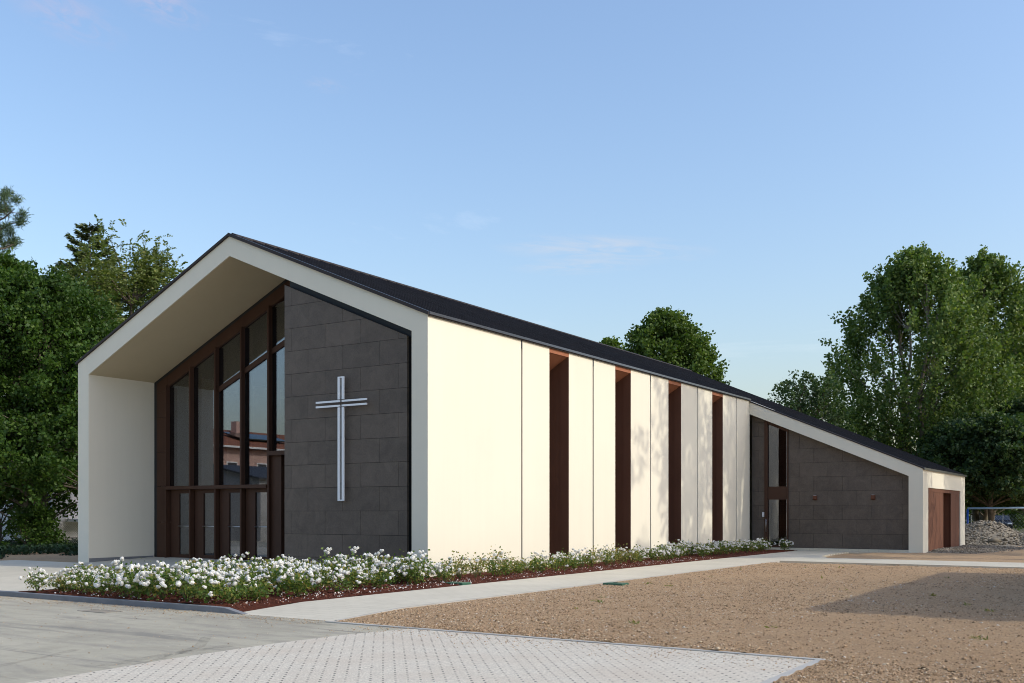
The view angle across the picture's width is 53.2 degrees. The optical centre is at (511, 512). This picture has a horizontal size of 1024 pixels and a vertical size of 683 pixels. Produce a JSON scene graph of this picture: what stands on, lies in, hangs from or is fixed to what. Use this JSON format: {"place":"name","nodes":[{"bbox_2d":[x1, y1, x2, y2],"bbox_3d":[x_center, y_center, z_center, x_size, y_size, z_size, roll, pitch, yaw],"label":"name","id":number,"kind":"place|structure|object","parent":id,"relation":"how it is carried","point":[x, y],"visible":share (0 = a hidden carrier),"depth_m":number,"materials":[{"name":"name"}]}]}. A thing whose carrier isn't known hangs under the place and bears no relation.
{"place":"outdoors","nodes":[
{"label":"outdoors","id":0,"kind":"place"},
{"bbox_2d":[0,552,77,562],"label":"soil","id":1,"kind":"structure","parent":0,"point":[52,557],"depth_m":36.76,"materials":[{"name":"brown soil"}]},
{"bbox_2d":[0,538,77,558],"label":"ivy groundcover","id":2,"kind":"object","parent":1,"relation":"on","point":[71,547],"visible":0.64,"depth_m":39.98,"materials":[{"name":"green plant"}]},
{"bbox_2d":[0,560,175,591],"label":"plaza","id":3,"kind":"structure","parent":0,"point":[11,571],"depth_m":28.15,"materials":[{"name":"grey concrete"}]},
{"bbox_2d":[74,557,261,567],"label":"portal floor","id":4,"kind":"structure","parent":0,"point":[170,561],"depth_m":32.12,"materials":[{"name":"grey concrete"}]},
{"bbox_2d":[0,596,417,682],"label":"parking lot","id":5,"kind":"structure","parent":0,"point":[69,651],"depth_m":14.07,"materials":[{"name":"concrete"}]},
{"bbox_2d":[77,609,122,612],"bbox_3d":[-6.993,1.677,17.364,0.760,0.011,0.340,0,0,33],"label":"drain grate","id":6,"kind":"object","parent":5,"relation":"on","point":[99,611],"visible":1,"depth_m":17.29,"materials":[{"name":"metal"}]},
{"bbox_2d":[0,596,807,679],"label":"grit","id":7,"kind":"object","parent":5,"relation":"on","point":[354,629],"visible":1,"depth_m":14.26,"materials":[{"name":"gravel"}]},
{"bbox_2d":[18,578,488,611],"bbox_3d":[-5.125,1.632,21.992,6.320,0.156,7.730,0,0,33],"label":"mulch bed","id":8,"kind":"object","parent":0,"point":[257,606],"visible":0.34,"depth_m":19.67,"materials":[{"name":"red wood"}]},
{"bbox_2d":[19,566,57,590],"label":"rose bush","id":9,"kind":"object","parent":8,"relation":"on","point":[40,580],"visible":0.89,"depth_m":20.43,"materials":[{"name":"white plant"}]},
{"bbox_2d":[44,571,74,592],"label":"rose bush","id":10,"kind":"object","parent":8,"relation":"on","point":[48,579],"visible":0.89,"depth_m":20.02,"materials":[{"name":"green plant"}]},
{"bbox_2d":[47,577,79,591],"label":"rose bush","id":11,"kind":"object","parent":8,"relation":"on","point":[65,587],"visible":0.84,"depth_m":20.17,"materials":[{"name":"green plant"}]},
{"bbox_2d":[51,562,101,588],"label":"rose bush","id":12,"kind":"object","parent":8,"relation":"on","point":[67,571],"visible":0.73,"depth_m":20.72,"materials":[{"name":"white plant"}]},
{"bbox_2d":[65,566,100,593],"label":"rose bush","id":13,"kind":"object","parent":8,"relation":"on","point":[88,579],"visible":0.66,"depth_m":19.83,"materials":[{"name":"green plant"}]},
{"bbox_2d":[84,574,118,595],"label":"rose bush","id":14,"kind":"object","parent":8,"relation":"on","point":[101,588],"visible":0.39,"depth_m":19.54,"materials":[{"name":"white plant"}]},
{"bbox_2d":[93,557,152,596],"bbox_3d":[-7.224,1.222,19.148,1.063,0.808,1.180,0,0,21],"label":"rose bush","id":15,"kind":"object","parent":8,"relation":"on","point":[96,584],"visible":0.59,"depth_m":19.10,"materials":[{"name":"white plant"}]},
{"bbox_2d":[113,561,159,597],"bbox_3d":[-6.961,1.255,18.880,0.878,0.741,1.002,0,0,8],"label":"rose bush","id":16,"kind":"object","parent":8,"relation":"on","point":[127,587],"visible":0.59,"depth_m":18.74,"materials":[{"name":"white plant"}]},
{"bbox_2d":[126,562,183,600],"bbox_3d":[-6.356,1.271,18.630,1.002,0.712,1.038,0,0,-2],"label":"rose bush","id":17,"kind":"object","parent":8,"relation":"on","point":[162,592],"visible":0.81,"depth_m":18.48,"materials":[{"name":"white plant"}]},
{"bbox_2d":[148,561,219,601],"bbox_3d":[-5.847,1.240,18.239,1.265,0.767,1.139,0,0,-9],"label":"rose bush","id":18,"kind":"object","parent":8,"relation":"on","point":[164,585],"visible":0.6,"depth_m":18.22,"materials":[{"name":"white plant"}]},
{"bbox_2d":[174,559,225,587],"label":"rose bush","id":19,"kind":"object","parent":8,"relation":"on","point":[198,564],"visible":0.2,"depth_m":19.97,"materials":[{"name":"white plant"}]},
{"bbox_2d":[175,567,239,602],"bbox_3d":[-5.303,1.285,17.864,1.069,0.674,1.039,0,0,-7],"label":"rose bush","id":20,"kind":"object","parent":8,"relation":"on","point":[203,592],"visible":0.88,"depth_m":17.74,"materials":[{"name":"white plant"}]},
{"bbox_2d":[203,558,247,572],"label":"rose bush","id":21,"kind":"object","parent":8,"relation":"on","point":[222,563],"visible":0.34,"depth_m":21.28,"materials":[{"name":"white plant"}]},
{"bbox_2d":[215,582,250,603],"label":"rose bush","id":22,"kind":"object","parent":8,"relation":"on","point":[229,594],"visible":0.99,"depth_m":17.71,"materials":[{"name":"green plant"}]},
{"bbox_2d":[219,558,253,587],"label":"rose bush","id":23,"kind":"object","parent":8,"relation":"on","point":[227,565],"visible":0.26,"depth_m":20.98,"materials":[{"name":"white plant"}]},
{"bbox_2d":[214,571,258,598],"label":"rose bush","id":24,"kind":"object","parent":8,"relation":"on","point":[242,579],"visible":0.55,"depth_m":18.69,"materials":[{"name":"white plant"}]},
{"bbox_2d":[222,568,258,589],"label":"rose bush","id":25,"kind":"object","parent":8,"relation":"on","point":[231,575],"visible":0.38,"depth_m":19.05,"materials":[{"name":"white plant"}]},
{"bbox_2d":[231,552,266,567],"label":"rose bush","id":26,"kind":"object","parent":8,"relation":"on","point":[253,558],"visible":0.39,"depth_m":24.33,"materials":[{"name":"white plant"}]},
{"bbox_2d":[233,563,273,593],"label":"rose bush","id":27,"kind":"object","parent":8,"relation":"on","point":[250,569],"visible":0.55,"depth_m":19.86,"materials":[{"name":"white plant"}]},
{"bbox_2d":[236,579,279,600],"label":"rose bush","id":28,"kind":"object","parent":8,"relation":"on","point":[253,588],"visible":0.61,"depth_m":18.24,"materials":[{"name":"green plant"}]},
{"bbox_2d":[244,573,276,596],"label":"rose bush","id":29,"kind":"object","parent":8,"relation":"on","point":[248,578],"visible":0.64,"depth_m":18.91,"materials":[{"name":"white plant"}]},
{"bbox_2d":[252,557,307,593],"bbox_3d":[-4.465,1.233,19.610,1.052,0.791,0.922,0,0,-6],"label":"rose bush","id":30,"kind":"object","parent":8,"relation":"on","point":[291,574],"visible":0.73,"depth_m":19.59,"materials":[{"name":"white plant"}]},
{"bbox_2d":[269,558,307,591],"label":"rose bush","id":31,"kind":"object","parent":8,"relation":"on","point":[277,566],"visible":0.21,"depth_m":20.45,"materials":[{"name":"white plant"}]},
{"bbox_2d":[269,568,321,596],"bbox_3d":[-4.063,1.324,19.248,0.866,0.599,0.974,0,0,12],"label":"rose bush","id":32,"kind":"object","parent":8,"relation":"on","point":[297,589],"visible":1,"depth_m":19.15,"materials":[{"name":"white plant"}]},
{"bbox_2d":[301,563,338,590],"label":"rose bush","id":33,"kind":"object","parent":8,"relation":"on","point":[318,569],"visible":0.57,"depth_m":20.49,"materials":[{"name":"white plant"}]},
{"bbox_2d":[307,547,351,580],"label":"rose bush","id":34,"kind":"object","parent":8,"relation":"on","point":[326,561],"visible":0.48,"depth_m":23.41,"materials":[{"name":"white plant"}]},
{"bbox_2d":[315,564,362,591],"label":"rose bush","id":35,"kind":"object","parent":8,"relation":"on","point":[330,583],"visible":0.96,"depth_m":20.11,"materials":[{"name":"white plant"}]},
{"bbox_2d":[327,555,355,583],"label":"rose bush","id":36,"kind":"object","parent":8,"relation":"on","point":[343,562],"visible":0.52,"depth_m":22.62,"materials":[{"name":"white plant"}]},
{"bbox_2d":[332,564,367,589],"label":"rose bush","id":37,"kind":"object","parent":8,"relation":"on","point":[356,573],"visible":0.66,"depth_m":20.99,"materials":[{"name":"white plant"}]},
{"bbox_2d":[339,564,375,586],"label":"rose bush","id":38,"kind":"object","parent":8,"relation":"on","point":[368,574],"visible":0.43,"depth_m":21.57,"materials":[{"name":"white plant"}]},
{"bbox_2d":[336,546,379,571],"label":"rose bush","id":39,"kind":"object","parent":8,"relation":"on","point":[365,555],"visible":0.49,"depth_m":23.81,"materials":[{"name":"white plant"}]},
{"bbox_2d":[351,561,383,584],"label":"rose bush","id":40,"kind":"object","parent":8,"relation":"on","point":[363,565],"visible":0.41,"depth_m":22.15,"materials":[{"name":"white plant"}]},
{"bbox_2d":[363,568,398,587],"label":"rose bush","id":41,"kind":"object","parent":8,"relation":"on","point":[380,583],"visible":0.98,"depth_m":21.33,"materials":[{"name":"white plant"}]},
{"bbox_2d":[362,549,408,575],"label":"rose bush","id":42,"kind":"object","parent":8,"relation":"on","point":[378,553],"visible":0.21,"depth_m":24.20,"materials":[{"name":"white plant"}]},
{"bbox_2d":[371,555,417,583],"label":"rose bush","id":43,"kind":"object","parent":8,"relation":"on","point":[394,565],"visible":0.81,"depth_m":22.53,"materials":[{"name":"white plant"}]},
{"bbox_2d":[383,550,434,580],"bbox_3d":[-2.333,1.252,23.379,1.245,0.740,1.122,0,0,9],"label":"rose bush","id":44,"kind":"object","parent":8,"relation":"on","point":[409,553],"visible":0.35,"depth_m":23.26,"materials":[{"name":"white plant"}]},
{"bbox_2d":[393,560,434,584],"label":"rose bush","id":45,"kind":"object","parent":8,"relation":"on","point":[411,574],"visible":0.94,"depth_m":22.34,"materials":[{"name":"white plant"}]},
{"bbox_2d":[398,549,442,582],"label":"rose bush","id":46,"kind":"object","parent":8,"relation":"on","point":[422,556],"visible":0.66,"depth_m":22.79,"materials":[{"name":"white plant"}]},
{"bbox_2d":[428,560,460,581],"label":"rose bush","id":47,"kind":"object","parent":8,"relation":"on","point":[443,574],"visible":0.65,"depth_m":23.22,"materials":[{"name":"white plant"}]},
{"bbox_2d":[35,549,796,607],"bbox_3d":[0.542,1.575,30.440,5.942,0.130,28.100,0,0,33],"label":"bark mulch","id":48,"kind":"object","parent":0,"point":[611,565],"visible":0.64,"depth_m":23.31,"materials":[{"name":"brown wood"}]},
{"bbox_2d":[445,550,479,578],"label":"rose bush","id":49,"kind":"object","parent":48,"relation":"on","point":[461,565],"visible":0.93,"depth_m":24.13,"materials":[{"name":"green plant"}]},
{"bbox_2d":[460,552,488,577],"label":"rose bush","id":50,"kind":"object","parent":48,"relation":"on","point":[479,563],"visible":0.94,"depth_m":24.78,"materials":[{"name":"white plant"}]},
{"bbox_2d":[479,544,505,573],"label":"rose bush","id":51,"kind":"object","parent":48,"relation":"on","point":[495,554],"visible":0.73,"depth_m":26.13,"materials":[{"name":"white plant"}]},
{"bbox_2d":[483,557,511,575],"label":"rose bush","id":52,"kind":"object","parent":48,"relation":"on","point":[493,569],"visible":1,"depth_m":25.34,"materials":[{"name":"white plant"}]},
{"bbox_2d":[495,552,525,574],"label":"rose bush","id":53,"kind":"object","parent":48,"relation":"on","point":[510,566],"visible":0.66,"depth_m":25.73,"materials":[{"name":"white plant"}]},
{"bbox_2d":[528,554,555,572],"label":"rose bush","id":54,"kind":"object","parent":48,"relation":"on","point":[543,565],"visible":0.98,"depth_m":26.88,"materials":[{"name":"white plant"}]},
{"bbox_2d":[545,552,568,570],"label":"rose bush","id":55,"kind":"object","parent":48,"relation":"on","point":[556,565],"visible":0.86,"depth_m":27.51,"materials":[{"name":"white plant"}]},
{"bbox_2d":[548,551,578,569],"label":"rose bush","id":56,"kind":"object","parent":48,"relation":"on","point":[570,559],"visible":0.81,"depth_m":28.03,"materials":[{"name":"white plant"}]},
{"bbox_2d":[570,547,595,567],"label":"rose bush","id":57,"kind":"object","parent":48,"relation":"on","point":[589,557],"visible":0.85,"depth_m":29.39,"materials":[{"name":"white plant"}]},
{"bbox_2d":[596,550,617,564],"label":"rose bush","id":58,"kind":"object","parent":48,"relation":"on","point":[605,557],"visible":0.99,"depth_m":30.43,"materials":[{"name":"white plant"}]},
{"bbox_2d":[644,547,665,560],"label":"rose bush","id":59,"kind":"object","parent":48,"relation":"on","point":[660,551],"visible":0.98,"depth_m":33.57,"materials":[{"name":"white plant"}]},
{"bbox_2d":[654,541,679,559],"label":"rose bush","id":60,"kind":"object","parent":48,"relation":"on","point":[670,551],"visible":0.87,"depth_m":34.14,"materials":[{"name":"white plant"}]},
{"bbox_2d":[738,540,756,551],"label":"rose bush","id":61,"kind":"object","parent":48,"relation":"on","point":[746,546],"visible":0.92,"depth_m":40.34,"materials":[{"name":"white plant"}]},
{"bbox_2d":[774,539,793,549],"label":"rose bush","id":62,"kind":"object","parent":48,"relation":"on","point":[784,543],"visible":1,"depth_m":42.71,"materials":[{"name":"white plant"}]},
{"bbox_2d":[28,629,812,682],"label":"permeable paving","id":63,"kind":"structure","parent":0,"point":[397,657],"depth_m":11.27,"materials":[{"name":"grey concrete"}]},
{"bbox_2d":[0,0,1023,448],"label":"sky","id":64,"kind":"structure","parent":0,"point":[581,168],"materials":[{"name":"blue"}]},
{"bbox_2d":[28,519,1023,675],"bbox_3d":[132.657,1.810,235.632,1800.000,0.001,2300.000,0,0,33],"label":"ground","id":65,"kind":"structure","parent":0,"point":[1021,530],"depth_m":22.54,"materials":[{"name":"brown soil"}]},
{"bbox_2d":[0,184,38,423],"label":"pine tree","id":66,"kind":"object","parent":65,"relation":"on","point":[5,195],"visible":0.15,"depth_m":50.30,"materials":[{"name":"green plant"}]},
{"bbox_2d":[0,503,69,545],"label":"shrub","id":67,"kind":"object","parent":65,"relation":"on","point":[37,524],"visible":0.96,"depth_m":43.21,"materials":[{"name":"green plant"}]},
{"bbox_2d":[0,246,77,542],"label":"leafy tree","id":68,"kind":"object","parent":65,"relation":"on","point":[6,262],"visible":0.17,"depth_m":45.79,"materials":[{"name":"green plant"}]},
{"bbox_2d":[0,442,77,540],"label":"white house","id":69,"kind":"structure","parent":65,"relation":"on","point":[68,522],"depth_m":54.92,"materials":[{"name":"paint"}]},
{"bbox_2d":[7,334,107,500],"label":"leafy tree","id":70,"kind":"object","parent":65,"relation":"on","point":[69,358],"visible":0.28,"depth_m":42.53,"materials":[{"name":"green plant"}]},
{"bbox_2d":[0,258,121,538],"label":"leafy tree","id":71,"kind":"object","parent":65,"relation":"on","point":[26,290],"visible":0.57,"depth_m":42.91,"materials":[{"name":"green plant"}]},
{"bbox_2d":[54,222,127,317],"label":"spruce tree","id":72,"kind":"object","parent":65,"relation":"on","point":[85,228],"visible":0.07,"depth_m":61.55,"materials":[{"name":"green plant"}]},
{"bbox_2d":[41,214,187,442],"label":"robinia tree","id":73,"kind":"object","parent":65,"relation":"on","point":[145,280],"visible":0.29,"depth_m":50.16,"materials":[{"name":"green plant"}]},
{"bbox_2d":[0,590,247,614],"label":"kerb","id":74,"kind":"structure","parent":65,"relation":"on","point":[191,607],"depth_m":18.44,"materials":[{"name":"grey concrete"}]},
{"bbox_2d":[75,233,966,576],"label":"church","id":75,"kind":"structure","parent":65,"relation":"on","point":[207,383],"depth_m":31.90,"materials":[{"name":"white paint"}]},
{"bbox_2d":[170,489,194,557],"bbox_3d":[-10.862,0.376,33.667,1.120,2.249,0.144,0,0,33],"label":"door","id":76,"kind":"structure","parent":75,"relation":"in","point":[179,499],"depth_m":33.74,"materials":[{"name":"brown metal"}]},
{"bbox_2d":[195,489,219,558],"bbox_3d":[-9.860,0.376,33.026,1.120,2.249,0.144,0,0,33],"label":"door","id":77,"kind":"structure","parent":75,"relation":"in","point":[204,498],"depth_m":33.10,"materials":[{"name":"brown metal"}]},
{"bbox_2d":[220,488,245,559],"bbox_3d":[-8.862,0.376,32.387,1.110,2.249,0.144,0,0,33],"label":"door","id":78,"kind":"structure","parent":75,"relation":"in","point":[229,498],"depth_m":32.47,"materials":[{"name":"brown metal"}]},
{"bbox_2d":[246,488,266,560],"bbox_3d":[-7.864,0.376,31.748,1.120,2.249,0.144,0,0,33],"label":"door","id":79,"kind":"structure","parent":75,"relation":"in","point":[256,498],"depth_m":31.83,"materials":[{"name":"brown metal"}]},
{"bbox_2d":[271,455,284,560],"bbox_3d":[-5.913,-0.120,30.586,3.270,3.240,0.300,0,0,33],"label":"main door","id":80,"kind":"structure","parent":75,"relation":"in","point":[277,461],"depth_m":31.22,"materials":[{"name":"brown wood"}]},
{"bbox_2d":[316,376,366,500],"bbox_3d":[-4.419,-1.915,26.648,1.750,3.230,0.135,0,0,33],"label":"cross","id":81,"kind":"object","parent":75,"relation":"attached to","point":[343,439],"visible":1,"depth_m":26.56,"materials":[{"name":"silver metal"}]},
{"bbox_2d":[764,421,788,547],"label":"side door","id":82,"kind":"structure","parent":75,"relation":"in","point":[770,493],"depth_m":44.22,"materials":[{"name":"brown wood"}]},
{"bbox_2d":[928,488,959,550],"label":"end door","id":83,"kind":"structure","parent":75,"relation":"in","point":[943,506],"depth_m":44.28,"materials":[{"name":"brown wood"}]},
{"bbox_2d":[325,621,825,682],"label":"paver edging","id":84,"kind":"object","parent":65,"relation":"on","point":[792,671],"visible":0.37,"depth_m":12.76,"materials":[{"name":"concrete"}]},
{"bbox_2d":[599,335,625,349],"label":"maple tree","id":85,"kind":"object","parent":65,"relation":"on","point":[613,342],"visible":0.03,"depth_m":75.42,"materials":[{"name":"green plant"}]},
{"bbox_2d":[623,305,730,384],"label":"maple tree","id":86,"kind":"object","parent":65,"relation":"on","point":[670,336],"visible":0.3,"depth_m":70.29,"materials":[{"name":"green plant"}]},
{"bbox_2d":[767,369,861,432],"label":"tree","id":87,"kind":"object","parent":65,"relation":"on","point":[823,406],"visible":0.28,"depth_m":59.89,"materials":[{"name":"green plant"}]},
{"bbox_2d":[800,241,1023,503],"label":"poplar tree","id":88,"kind":"object","parent":65,"relation":"on","point":[910,279],"visible":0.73,"depth_m":63.85,"materials":[{"name":"green plant"}]},
{"bbox_2d":[894,244,1023,521],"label":"poplar tree","id":89,"kind":"object","parent":65,"relation":"on","point":[991,271],"visible":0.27,"depth_m":68.14,"materials":[{"name":"green plant"}]},
{"bbox_2d":[907,408,1023,521],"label":"spreading tree","id":90,"kind":"object","parent":65,"relation":"on","point":[984,454],"visible":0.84,"depth_m":57.74,"materials":[{"name":"green plant"}]},
{"bbox_2d":[965,499,1020,525],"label":"hedge","id":91,"kind":"object","parent":65,"relation":"on","point":[1005,512],"visible":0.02,"depth_m":104.00,"materials":[{"name":"green plant"}]},
{"bbox_2d":[965,395,1023,512],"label":"spreading tree","id":92,"kind":"object","parent":65,"relation":"on","point":[1017,405],"visible":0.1,"depth_m":63.31,"materials":[{"name":"green plant"}]},
{"bbox_2d":[983,287,1023,514],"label":"poplar tree","id":93,"kind":"object","parent":65,"relation":"on","point":[1002,324],"visible":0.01,"depth_m":73.63,"materials":[{"name":"green plant"}]},
{"bbox_2d":[994,515,1012,528],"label":"parked car","id":94,"kind":"object","parent":65,"relation":"on","point":[1007,519],"visible":0.41,"depth_m":96.01,"materials":[{"name":"black paint"}]},
{"bbox_2d":[1009,509,1023,529],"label":"cypress hedge","id":95,"kind":"object","parent":65,"relation":"on","point":[1018,516],"visible":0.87,"depth_m":98.48,"materials":[{"name":"green plant"}]},
{"bbox_2d":[243,547,1023,620],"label":"footpath","id":96,"kind":"structure","parent":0,"point":[333,609],"depth_m":23.34,"materials":[{"name":"grey concrete"}]},
{"bbox_2d":[335,561,779,620],"bbox_3d":[3.059,1.673,24.823,0.055,0.154,21.440,0,0,33],"label":"path edging","id":97,"kind":"object","parent":96,"relation":"on","point":[538,591],"visible":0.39,"depth_m":20.46,"materials":[{"name":"concrete"}]},
{"bbox_2d":[338,562,1023,674],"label":"soil","id":98,"kind":"structure","parent":0,"point":[906,620],"depth_m":15.93,"materials":[{"name":"brown soil"}]},
{"bbox_2d":[574,566,993,639],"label":"weeds","id":99,"kind":"object","parent":98,"relation":"on","point":[978,637],"visible":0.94,"depth_m":16.85,"materials":[{"name":"green plant"}]},
{"bbox_2d":[775,660,1023,682],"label":"soil","id":100,"kind":"structure","parent":0,"point":[874,677],"depth_m":10.51,"materials":[{"name":"brown soil"}]},
{"bbox_2d":[339,562,1023,682],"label":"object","id":101,"kind":"object","parent":100,"relation":"on","point":[654,641],"visible":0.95,"depth_m":15.95,"materials":[{"name":"brown gravel"}]},
{"bbox_2d":[826,553,1023,562],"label":"soil","id":102,"kind":"structure","parent":0,"point":[1017,558],"depth_m":36.69,"materials":[{"name":"brown soil"}]},
{"bbox_2d":[977,546,1023,553],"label":"soil","id":103,"kind":"structure","parent":0,"point":[1021,551],"depth_m":40.97,"materials":[{"name":"brown soil"}]},
{"bbox_2d":[927,545,1007,552],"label":"gravel patch","id":104,"kind":"object","parent":103,"relation":"on","point":[964,551],"visible":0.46,"depth_m":41.55,"materials":[{"name":"grey gravel"}]},
{"bbox_2d":[929,544,1023,553],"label":"gravel stones","id":105,"kind":"object","parent":104,"relation":"on","point":[977,550],"visible":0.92,"depth_m":43.01,"materials":[{"name":"grey gravel"}]},
{"bbox_2d":[965,520,1023,545],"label":"gravel heap","id":106,"kind":"object","parent":103,"relation":"on","point":[984,532],"visible":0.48,"depth_m":50.97,"materials":[{"name":"grey gravel"}]},
{"bbox_2d":[967,507,1023,523],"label":"football goal","id":107,"kind":"object","parent":103,"relation":"on","point":[990,508],"visible":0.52,"depth_m":57.64,"materials":[{"name":"blue paint"}]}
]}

